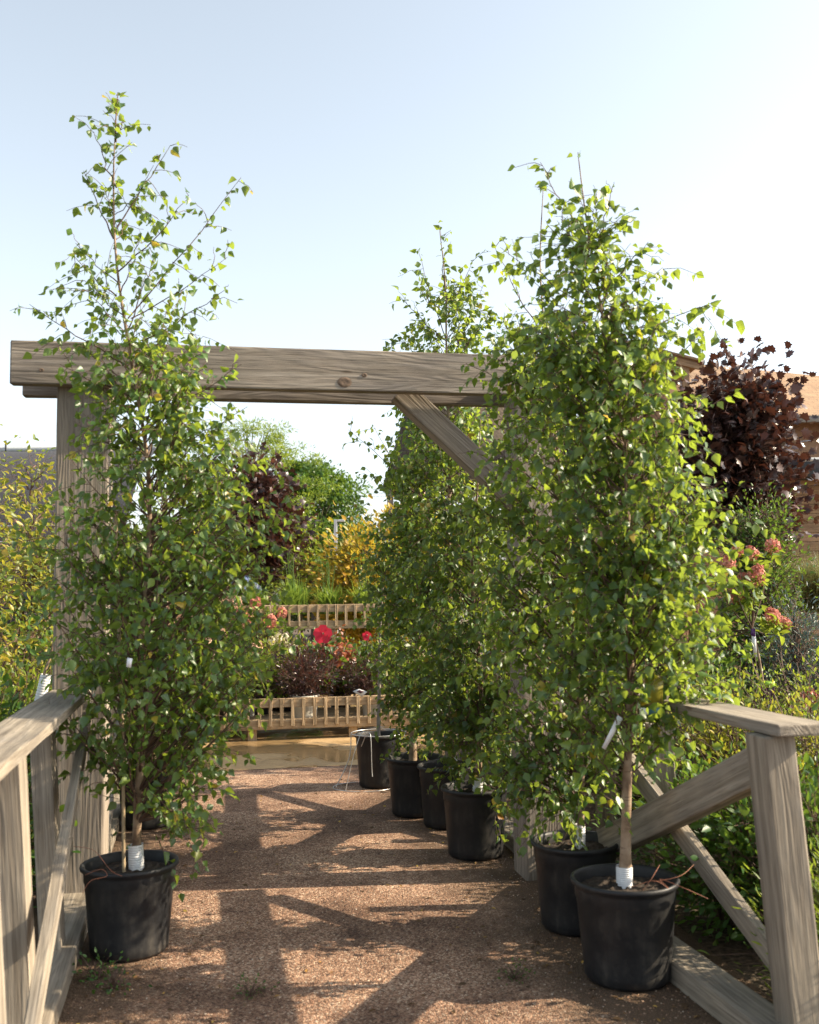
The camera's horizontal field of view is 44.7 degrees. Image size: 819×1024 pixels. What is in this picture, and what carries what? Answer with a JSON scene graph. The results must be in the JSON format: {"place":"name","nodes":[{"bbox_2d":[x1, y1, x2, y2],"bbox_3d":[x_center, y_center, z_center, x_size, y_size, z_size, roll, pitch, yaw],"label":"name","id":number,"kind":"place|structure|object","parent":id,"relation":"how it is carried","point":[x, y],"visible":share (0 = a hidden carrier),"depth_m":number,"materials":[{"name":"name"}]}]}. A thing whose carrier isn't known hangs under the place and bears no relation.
{"place":"outdoors","nodes":[
{"label":"outdoors","id":0,"kind":"place"},
{"bbox_2d":[0,440,155,666],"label":"shade house","id":1,"kind":"structure","parent":0,"point":[13,453],"depth_m":13.31,"materials":[{"name":"fabric"}]},
{"bbox_2d":[121,583,276,727],"bbox_3d":[-2.676,1.793,12.442,1.862,1.803,1.918,2,-5,-26],"label":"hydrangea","id":2,"kind":"object","parent":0,"point":[260,649],"visible":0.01,"depth_m":12.18,"materials":[{"name":"green plant"}]},
{"bbox_2d":[309,624,356,667],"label":"hydrangea","id":3,"kind":"object","parent":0,"point":[346,654],"visible":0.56,"depth_m":12.17,"materials":[{"name":"pink plant"}]},
{"bbox_2d":[1,599,772,998],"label":"ground","id":4,"kind":"structure","parent":0,"point":[729,953],"depth_m":4.62,"materials":[{"name":"soil"}]},
{"bbox_2d":[0,647,51,717],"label":"lime shrub","id":5,"kind":"object","parent":4,"relation":"on","point":[28,679],"visible":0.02,"depth_m":8.08,"materials":[{"name":"green plant"}]},
{"bbox_2d":[0,424,52,686],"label":"yellowing tree","id":6,"kind":"object","parent":4,"relation":"on","point":[5,584],"visible":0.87,"depth_m":8.61,"materials":[{"name":"yellow plant"}]},
{"bbox_2d":[0,614,52,703],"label":"golden shrub","id":7,"kind":"object","parent":4,"relation":"on","point":[19,671],"visible":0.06,"depth_m":9.25,"materials":[{"name":"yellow plant"}]},
{"bbox_2d":[0,579,52,687],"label":"green shrub","id":8,"kind":"object","parent":4,"relation":"on","point":[11,623],"visible":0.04,"depth_m":10.96,"materials":[{"name":"green plant"}]},
{"bbox_2d":[0,717,64,882],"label":"green shrub","id":9,"kind":"object","parent":4,"relation":"on","point":[61,807],"visible":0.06,"depth_m":5.11,"materials":[{"name":"green plant"}]},
{"bbox_2d":[26,599,52,700],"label":"sapling","id":10,"kind":"object","parent":4,"relation":"on","point":[40,692],"visible":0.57,"depth_m":6.50,"materials":[{"name":"plant"}]},
{"bbox_2d":[0,631,115,784],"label":"green shrub","id":11,"kind":"object","parent":4,"relation":"on","point":[9,691],"visible":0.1,"depth_m":6.64,"materials":[{"name":"green plant"}]},
{"bbox_2d":[0,680,132,813],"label":"lime shrub","id":12,"kind":"object","parent":4,"relation":"on","point":[6,698],"visible":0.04,"depth_m":6.74,"materials":[{"name":"green plant"}]},
{"bbox_2d":[1,644,132,734],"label":"golden shrub","id":13,"kind":"object","parent":4,"relation":"on","point":[51,671],"visible":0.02,"depth_m":9.39,"materials":[{"name":"yellow plant"}]},
{"bbox_2d":[27,758,132,907],"bbox_3d":[-2.213,1.669,5.483,1.442,1.104,1.316,1,-5,-21],"label":"green shrub","id":14,"kind":"object","parent":4,"relation":"on","point":[33,869],"visible":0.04,"depth_m":5.43,"materials":[{"name":"green plant"}]},
{"bbox_2d":[6,616,176,738],"bbox_3d":[-3.406,1.804,10.446,2.237,1.877,2.451,2,-5,-26],"label":"green shrub","id":15,"kind":"object","parent":4,"relation":"on","point":[44,642],"visible":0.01,"depth_m":10.17,"materials":[{"name":"green plant"}]},
{"bbox_2d":[122,529,178,636],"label":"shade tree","id":16,"kind":"object","parent":4,"relation":"on","point":[145,562],"visible":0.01,"depth_m":38.70,"materials":[{"name":"green plant"}]},
{"bbox_2d":[153,512,280,618],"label":"shade tree","id":17,"kind":"object","parent":4,"relation":"on","point":[186,585],"visible":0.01,"depth_m":36.13,"materials":[{"name":"green plant"}]},
{"bbox_2d":[166,416,344,648],"bbox_3d":[-5.064,0.861,30.128,4.924,7.528,5.216,4,-7,-44],"label":"feathery tree","id":18,"kind":"object","parent":4,"relation":"on","point":[278,449],"visible":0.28,"depth_m":29.92,"materials":[{"name":"green plant"}]},
{"bbox_2d":[206,528,324,637],"bbox_3d":[-5.575,3.331,38.028,4.890,6.520,4.967,1,-5,-16],"label":"flowering shrub","id":19,"kind":"object","parent":4,"relation":"on","point":[293,617],"visible":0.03,"depth_m":37.80,"materials":[{"name":"green plant"}]},
{"bbox_2d":[273,453,372,645],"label":"shade tree","id":20,"kind":"object","parent":4,"relation":"on","point":[342,499],"visible":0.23,"depth_m":33.29,"materials":[{"name":"green plant"}]},
{"bbox_2d":[592,729,617,830],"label":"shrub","id":21,"kind":"object","parent":4,"relation":"on","point":[605,814],"visible":0.06,"depth_m":6.59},
{"bbox_2d":[571,661,729,808],"bbox_3d":[1.773,1.700,7.511,1.579,1.325,1.730,-3,-5,25],"label":"green shrub","id":22,"kind":"object","parent":4,"relation":"on","point":[636,751],"visible":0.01,"depth_m":7.36,"materials":[{"name":"green plant"}]},
{"bbox_2d":[645,722,679,903],"bbox_3d":[1.331,1.585,5.224,0.142,0.942,0.107,-1,-5,0],"label":"timber post","id":23,"kind":"object","parent":4,"relation":"on","point":[662,785],"visible":0.27,"depth_m":5.20,"materials":[{"name":"wood"}]},
{"bbox_2d":[586,740,739,889],"bbox_3d":[1.533,1.684,5.498,1.118,0.938,1.226,-3,-5,21],"label":"green shrub","id":24,"kind":"object","parent":4,"relation":"on","point":[600,809],"visible":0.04,"depth_m":5.48,"materials":[{"name":"green plant"}]},
{"bbox_2d":[577,654,759,804],"bbox_3d":[1.931,1.587,6.769,1.681,1.237,1.786,3,-6,-34],"label":"lime shrub","id":25,"kind":"object","parent":4,"relation":"on","point":[707,726],"visible":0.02,"depth_m":6.67,"materials":[{"name":"green plant"}]},
{"bbox_2d":[583,597,785,720],"bbox_3d":[2.304,1.552,9.457,2.739,2.098,2.500,-6,-7,44],"label":"green shrub","id":26,"kind":"object","parent":4,"relation":"on","point":[747,645],"visible":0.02,"depth_m":9.02,"materials":[{"name":"green plant"}]},
{"bbox_2d":[590,662,818,820],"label":"golden shrub","id":27,"kind":"object","parent":4,"relation":"on","point":[707,739],"visible":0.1,"depth_m":6.07,"materials":[{"name":"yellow plant"}]},
{"bbox_2d":[593,728,818,947],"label":"green shrub","id":28,"kind":"object","parent":4,"relation":"on","point":[682,897],"visible":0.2,"depth_m":4.76,"materials":[{"name":"green plant"}]},
{"bbox_2d":[618,668,818,818],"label":"golden shrub","id":29,"kind":"object","parent":4,"relation":"on","point":[761,706],"visible":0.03,"depth_m":6.02,"materials":[{"name":"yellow plant"}]},
{"bbox_2d":[628,336,818,654],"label":"bronze maple","id":30,"kind":"object","parent":4,"relation":"on","point":[748,441],"visible":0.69,"depth_m":10.24,"materials":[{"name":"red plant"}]},
{"bbox_2d":[718,598,729,678],"bbox_3d":[3.120,1.636,9.829,0.071,1.572,0.094,-1,-5,0],"label":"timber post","id":31,"kind":"object","parent":4,"relation":"on","point":[721,613],"visible":0.08,"depth_m":9.84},
{"bbox_2d":[639,649,818,743],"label":"wispy shrub","id":32,"kind":"object","parent":4,"relation":"on","point":[776,686],"visible":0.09,"depth_m":6.78,"materials":[{"name":"green plant"}]},
{"bbox_2d":[640,736,818,948],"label":"green shrub","id":33,"kind":"object","parent":4,"relation":"on","point":[730,811],"visible":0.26,"depth_m":4.55,"materials":[{"name":"green plant"}]},
{"bbox_2d":[645,702,818,940],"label":"green shrub","id":34,"kind":"object","parent":4,"relation":"on","point":[744,811],"visible":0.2,"depth_m":4.40,"materials":[{"name":"green plant"}]},
{"bbox_2d":[688,537,793,707],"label":"hydrangea tree","id":35,"kind":"object","parent":4,"relation":"on","point":[744,601],"visible":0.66,"depth_m":7.53,"materials":[{"name":"green plant"}]},
{"bbox_2d":[678,632,809,712],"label":"green shrub","id":36,"kind":"object","parent":4,"relation":"on","point":[721,667],"visible":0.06,"depth_m":8.57,"materials":[{"name":"green plant"}]},
{"bbox_2d":[677,671,818,819],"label":"golden shrub","id":37,"kind":"object","parent":4,"relation":"on","point":[812,750],"visible":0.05,"depth_m":5.65,"materials":[{"name":"yellow plant"}]},
{"bbox_2d":[696,823,818,989],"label":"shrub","id":38,"kind":"object","parent":4,"relation":"on","point":[815,888],"visible":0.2,"depth_m":3.85,"materials":[{"name":"green plant"}]},
{"bbox_2d":[697,650,818,738],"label":"wispy shrub","id":39,"kind":"object","parent":4,"relation":"on","point":[792,691],"visible":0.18,"depth_m":6.84,"materials":[{"name":"green plant"}]},
{"bbox_2d":[702,480,818,710],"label":"columnar tree","id":40,"kind":"object","parent":4,"relation":"on","point":[758,541],"visible":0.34,"depth_m":9.48,"materials":[{"name":"leaf"},{"name":"twig bark"}]},
{"bbox_2d":[714,569,818,718],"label":"blue spruce","id":41,"kind":"object","parent":4,"relation":"on","point":[795,637],"visible":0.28,"depth_m":8.47,"materials":[{"name":"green plant"}]},
{"bbox_2d":[729,632,818,747],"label":"wispy shrub","id":42,"kind":"object","parent":4,"relation":"on","point":[799,679],"visible":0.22,"depth_m":6.70,"materials":[{"name":"green plant"}]},
{"bbox_2d":[768,616,818,715],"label":"blue spruce","id":43,"kind":"object","parent":4,"relation":"on","point":[817,673],"visible":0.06,"depth_m":8.16,"materials":[{"name":"green plant"}]},
{"bbox_2d":[779,702,818,752],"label":"green shrub","id":44,"kind":"object","parent":4,"relation":"on","point":[782,706],"visible":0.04,"depth_m":6.39,"materials":[{"name":"green plant"}]},
{"bbox_2d":[33,765,772,1023],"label":"gravel path","id":45,"kind":"structure","parent":0,"point":[444,898],"depth_m":4.72,"materials":[{"name":"gravel"}]},
{"bbox_2d":[0,689,92,1023],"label":"bridge railing","id":46,"kind":"object","parent":45,"relation":"on","point":[34,987],"visible":0.84,"depth_m":3.67,"materials":[{"name":"wood"}]},
{"bbox_2d":[63,696,125,907],"bbox_3d":[-2.021,1.640,6.468,0.264,1.203,3.098,0,-5,-12],"label":"bridge railing","id":47,"kind":"object","parent":45,"relation":"on","point":[74,899],"visible":0.09,"depth_m":6.29,"materials":[{"name":"wood"}]},
{"bbox_2d":[72,948,122,986],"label":"weed","id":48,"kind":"object","parent":45,"relation":"on","point":[98,974],"visible":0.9,"depth_m":4.23,"materials":[{"name":"green plant"}]},
{"bbox_2d":[82,957,152,994],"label":"weed","id":49,"kind":"object","parent":45,"relation":"on","point":[110,984],"visible":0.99,"depth_m":4.11,"materials":[{"name":"green plant"}]},
{"bbox_2d":[0,91,305,962],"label":"potted birch","id":50,"kind":"object","parent":45,"relation":"on","point":[128,899],"visible":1,"depth_m":4.61,"materials":[{"name":"plant"}]},
{"bbox_2d":[112,427,265,829],"bbox_3d":[-1.582,0.747,7.260,0.985,2.980,0.940,3,-6,-36],"label":"potted birch","id":51,"kind":"object","parent":45,"relation":"on","point":[150,824],"visible":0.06,"depth_m":7.15,"materials":[{"name":"plant"}]},
{"bbox_2d":[233,972,279,1006],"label":"weed","id":52,"kind":"object","parent":45,"relation":"on","point":[247,991],"visible":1,"depth_m":4.03,"materials":[{"name":"green plant"}]},
{"bbox_2d":[10,340,598,893],"bbox_3d":[-0.512,0.636,5.626,3.282,3.112,0.411,0,-5,-10],"label":"timber gateway","id":53,"kind":"object","parent":45,"relation":"on","point":[416,388],"visible":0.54,"depth_m":5.53,"materials":[{"name":"wood"}]},
{"bbox_2d":[333,729,406,791],"bbox_3d":[-0.330,2.084,8.454,0.640,0.481,0.477,2,-6,-33],"label":"plant stand","id":54,"kind":"object","parent":45,"relation":"on","point":[370,736],"visible":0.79,"depth_m":8.29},
{"bbox_2d":[348,512,420,788],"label":"potted birch","id":55,"kind":"object","parent":45,"relation":"on","point":[379,779],"visible":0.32,"depth_m":8.48,"materials":[{"name":"plant"}]},
{"bbox_2d":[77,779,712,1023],"bbox_3d":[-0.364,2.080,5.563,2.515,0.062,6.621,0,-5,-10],"label":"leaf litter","id":56,"kind":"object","parent":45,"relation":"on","point":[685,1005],"visible":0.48,"depth_m":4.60,"materials":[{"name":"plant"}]},
{"bbox_2d":[346,425,478,817],"bbox_3d":[0.094,0.741,7.505,0.904,2.986,0.978,3,-6,-37],"label":"potted birch","id":57,"kind":"object","parent":45,"relation":"on","point":[405,789],"visible":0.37,"depth_m":7.40,"materials":[{"name":"green plant"}]},
{"bbox_2d":[342,220,504,829],"bbox_3d":[0.165,0.026,7.173,1.284,4.353,0.862,-1,-5,0],"label":"potted birch","id":58,"kind":"object","parent":45,"relation":"on","point":[433,811],"visible":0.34,"depth_m":7.12,"materials":[{"name":"green plant"}]},
{"bbox_2d":[389,407,512,860],"bbox_3d":[0.451,0.703,6.264,1.064,2.841,0.938,-3,-6,28],"label":"potted birch","id":59,"kind":"object","parent":45,"relation":"on","point":[475,828],"visible":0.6,"depth_m":6.16,"materials":[{"name":"plant"}]},
{"bbox_2d":[441,652,513,852],"bbox_3d":[0.626,1.650,7.009,0.234,1.205,3.196,0,-5,-10],"label":"bridge railing","id":60,"kind":"object","parent":45,"relation":"on","point":[509,844],"depth_m":6.54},
{"bbox_2d":[497,957,535,984],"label":"weed","id":61,"kind":"object","parent":45,"relation":"on","point":[516,975],"visible":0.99,"depth_m":4.16,"materials":[{"name":"green plant"}]},
{"bbox_2d":[447,190,654,936],"bbox_3d":[0.663,0.166,4.985,0.969,3.687,0.788,-1,-5,0],"label":"potted birch","id":62,"kind":"object","parent":45,"relation":"on","point":[561,856],"visible":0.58,"depth_m":4.88,"materials":[{"name":"plant"}]},
{"bbox_2d":[490,152,775,991],"bbox_3d":[0.934,0.157,4.355,1.159,3.590,0.954,-1,-5,0],"label":"potted birch","id":63,"kind":"object","parent":45,"relation":"on","point":[626,910],"visible":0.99,"depth_m":4.23,"materials":[{"name":"plant"}]},
{"bbox_2d":[576,683,818,1023],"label":"bridge railing","id":64,"kind":"object","parent":45,"relation":"on","point":[761,768],"visible":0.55,"depth_m":3.56,"materials":[{"name":"wood"}]},
{"bbox_2d":[0,0,818,599],"label":"sky","id":65,"kind":"structure","parent":0,"point":[354,128],"materials":[{"name":"blue"}]},
{"bbox_2d":[154,648,739,771],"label":"yard pavement","id":66,"kind":"structure","parent":0,"point":[295,748],"depth_m":10.67,"materials":[{"name":"beige concrete"}]},
{"bbox_2d":[0,433,125,683],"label":"yellowing tree","id":67,"kind":"object","parent":66,"relation":"on","point":[41,565],"visible":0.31,"depth_m":10.47,"materials":[{"name":"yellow plant"}]},
{"bbox_2d":[232,575,270,638],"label":"hydrangea","id":68,"kind":"object","parent":66,"relation":"on","point":[255,587],"visible":0.08,"depth_m":14.48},
{"bbox_2d":[199,441,319,630],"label":"bronze maple","id":69,"kind":"object","parent":66,"relation":"on","point":[261,483],"visible":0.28,"depth_m":15.31,"materials":[{"name":"purple plant"}]},
{"bbox_2d":[258,512,311,654],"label":"young tree","id":70,"kind":"object","parent":66,"relation":"on","point":[272,585],"visible":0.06,"depth_m":16.90,"materials":[{"name":"green plant"}]},
{"bbox_2d":[262,492,335,649],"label":"young tree","id":71,"kind":"object","parent":66,"relation":"on","point":[302,562],"visible":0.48,"depth_m":15.52,"materials":[{"name":"green plant"}]},
{"bbox_2d":[216,687,433,740],"bbox_3d":[-0.761,2.414,12.086,3.103,0.480,1.366,0,-5,-10],"label":"slatted bench","id":72,"kind":"object","parent":66,"relation":"on","point":[352,718],"visible":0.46,"depth_m":11.40,"materials":[{"name":"wood"}]},
{"bbox_2d":[200,619,279,670],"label":"hydrangea","id":73,"kind":"object","parent":72,"relation":"on","point":[253,644],"visible":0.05,"depth_m":12.27,"materials":[{"name":"green plant"}]},
{"bbox_2d":[217,659,271,719],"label":"potted shrub","id":74,"kind":"object","parent":72,"relation":"on","point":[251,694],"visible":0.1,"depth_m":11.49,"materials":[{"name":"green plant"}]},
{"bbox_2d":[244,667,277,715],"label":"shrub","id":75,"kind":"object","parent":72,"relation":"on","point":[253,713],"visible":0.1,"depth_m":11.82,"materials":[{"name":"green plant"}]},
{"bbox_2d":[242,640,294,714],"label":"potted shrub","id":76,"kind":"object","parent":72,"relation":"on","point":[266,711],"visible":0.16,"depth_m":12.00,"materials":[{"name":"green plant"}]},
{"bbox_2d":[251,628,309,709],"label":"hydrangea","id":77,"kind":"object","parent":72,"relation":"on","point":[278,638],"visible":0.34,"depth_m":12.46,"materials":[{"name":"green plant"}]},
{"bbox_2d":[261,634,343,711],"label":"potted shrub","id":78,"kind":"object","parent":72,"relation":"on","point":[286,708],"visible":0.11,"depth_m":12.27,"materials":[{"name":"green plant"}]},
{"bbox_2d":[261,631,351,717],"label":"purple shrub","id":79,"kind":"object","parent":72,"relation":"on","point":[308,681],"visible":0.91,"depth_m":11.66,"materials":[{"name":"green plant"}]},
{"bbox_2d":[292,627,353,691],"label":"green shrub","id":80,"kind":"object","parent":72,"relation":"on","point":[321,688],"visible":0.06,"depth_m":12.56,"materials":[{"name":"green plant"}]},
{"bbox_2d":[302,625,357,695],"bbox_3d":[-0.999,1.822,12.004,0.753,0.929,0.424,-1,-5,0],"label":"hibiscus","id":81,"kind":"object","parent":72,"relation":"on","point":[320,632],"visible":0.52,"depth_m":11.94,"materials":[{"name":"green plant"}]},
{"bbox_2d":[313,632,372,707],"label":"potted shrub","id":82,"kind":"object","parent":72,"relation":"on","point":[339,694],"visible":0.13,"depth_m":12.62,"materials":[{"name":"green plant"}]},
{"bbox_2d":[320,638,367,694],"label":"shrub","id":83,"kind":"object","parent":72,"relation":"on","point":[341,683],"visible":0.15,"depth_m":12.45,"materials":[{"name":"plant"}]},
{"bbox_2d":[336,651,390,714],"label":"purple shrub","id":84,"kind":"object","parent":72,"relation":"on","point":[366,687],"visible":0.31,"depth_m":11.79,"materials":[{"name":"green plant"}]},
{"bbox_2d":[327,634,412,711],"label":"potted shrub","id":85,"kind":"object","parent":72,"relation":"on","point":[391,645],"visible":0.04,"depth_m":12.12,"materials":[{"name":"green plant"}]},
{"bbox_2d":[346,631,393,684],"bbox_3d":[-0.496,1.897,12.383,0.648,0.832,0.392,-1,-5,0],"label":"hibiscus","id":86,"kind":"object","parent":72,"relation":"on","point":[366,635],"visible":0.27,"depth_m":12.33,"materials":[{"name":"green plant"}]},
{"bbox_2d":[213,604,440,707],"bbox_3d":[-1.157,2.032,13.681,3.503,1.524,1.067,0,-5,-10],"label":"slatted bench","id":87,"kind":"object","parent":66,"relation":"on","point":[334,625],"visible":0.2,"depth_m":13.23,"materials":[{"name":"wood"}]},
{"bbox_2d":[186,582,266,649],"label":"hydrangea","id":88,"kind":"object","parent":87,"relation":"on","point":[253,605],"visible":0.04,"depth_m":12.65,"materials":[{"name":"green plant"}]},
{"bbox_2d":[234,558,271,605],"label":"lily clump","id":89,"kind":"object","parent":87,"relation":"on","point":[254,597],"visible":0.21,"depth_m":13.47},
{"bbox_2d":[233,587,303,658],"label":"hydrangea","id":90,"kind":"object","parent":87,"relation":"on","point":[280,610],"visible":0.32,"depth_m":12.74,"materials":[{"name":"pink plant"}]},
{"bbox_2d":[265,552,315,614],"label":"lily clump","id":91,"kind":"object","parent":87,"relation":"on","point":[300,596],"visible":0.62,"depth_m":13.42,"materials":[{"name":"plant"}]},
{"bbox_2d":[310,560,352,613],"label":"lily clump","id":92,"kind":"object","parent":87,"relation":"on","point":[326,597],"visible":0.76,"depth_m":13.68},
{"bbox_2d":[344,555,379,613],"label":"lily clump","id":93,"kind":"object","parent":87,"relation":"on","point":[362,594],"visible":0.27,"depth_m":13.63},
{"bbox_2d":[334,519,343,647],"bbox_3d":[-1.325,1.691,18.926,0.203,3.103,0.064,-1,-5,0],"label":"light pole","id":94,"kind":"object","parent":66,"relation":"on","point":[335,525],"visible":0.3,"depth_m":19.01,"materials":[{"name":"metal"}]},
{"bbox_2d":[279,501,423,660],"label":"yellow tree","id":95,"kind":"object","parent":66,"relation":"on","point":[342,579],"visible":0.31,"depth_m":14.55,"materials":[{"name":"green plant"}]},
{"bbox_2d":[345,494,441,638],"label":"yellow tree","id":96,"kind":"object","parent":66,"relation":"on","point":[388,506],"depth_m":15.95,"materials":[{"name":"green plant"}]},
{"bbox_2d":[778,480,818,668],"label":"board wall","id":97,"kind":"structure","parent":66,"relation":"on","point":[812,528],"depth_m":17.51,"materials":[{"name":"brown wood"}]},
{"bbox_2d":[782,458,818,480],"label":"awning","id":98,"kind":"object","parent":97,"relation":"attached to","point":[809,476],"visible":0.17,"depth_m":17.05,"materials":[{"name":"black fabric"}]},
{"bbox_2d":[782,613,818,636],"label":"slatted bench","id":99,"kind":"object","parent":66,"relation":"on","point":[810,627],"visible":0.07,"depth_m":12.16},
{"bbox_2d":[784,546,818,612],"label":"feather grass","id":100,"kind":"object","parent":99,"relation":"on","point":[807,596],"depth_m":11.35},
{"bbox_2d":[383,406,585,591],"bbox_3d":[1.873,0.395,25.557,5.002,6.731,3.000,-1,-5,0],"label":"tree","id":101,"kind":"object","parent":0,"point":[497,434],"visible":0.02,"depth_m":24.70,"materials":[{"name":"green"}]},
{"bbox_2d":[593,341,703,675],"bbox_3d":[4.859,-0.092,20.326,2.038,6.726,1.904,-1,-5,0],"label":"timber dormer","id":102,"kind":"object","parent":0,"point":[688,364],"visible":0.12,"depth_m":19.68,"materials":[{"name":"brown wood"}]},
{"bbox_2d":[563,365,818,664],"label":"garden shop building","id":103,"kind":"structure","parent":0,"point":[809,391],"depth_m":22.98,"materials":[{"name":"beige"}]},
{"bbox_2d":[755,646,818,717],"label":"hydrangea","id":104,"kind":"object","parent":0,"point":[811,692],"visible":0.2,"depth_m":7.63,"materials":[{"name":"green plant"}]},
{"bbox_2d":[770,552,812,613],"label":"feather grass","id":105,"kind":"object","parent":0,"point":[792,586],"depth_m":11.23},
{"bbox_2d":[797,552,818,612],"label":"feather grass","id":106,"kind":"object","parent":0,"point":[817,578],"depth_m":11.30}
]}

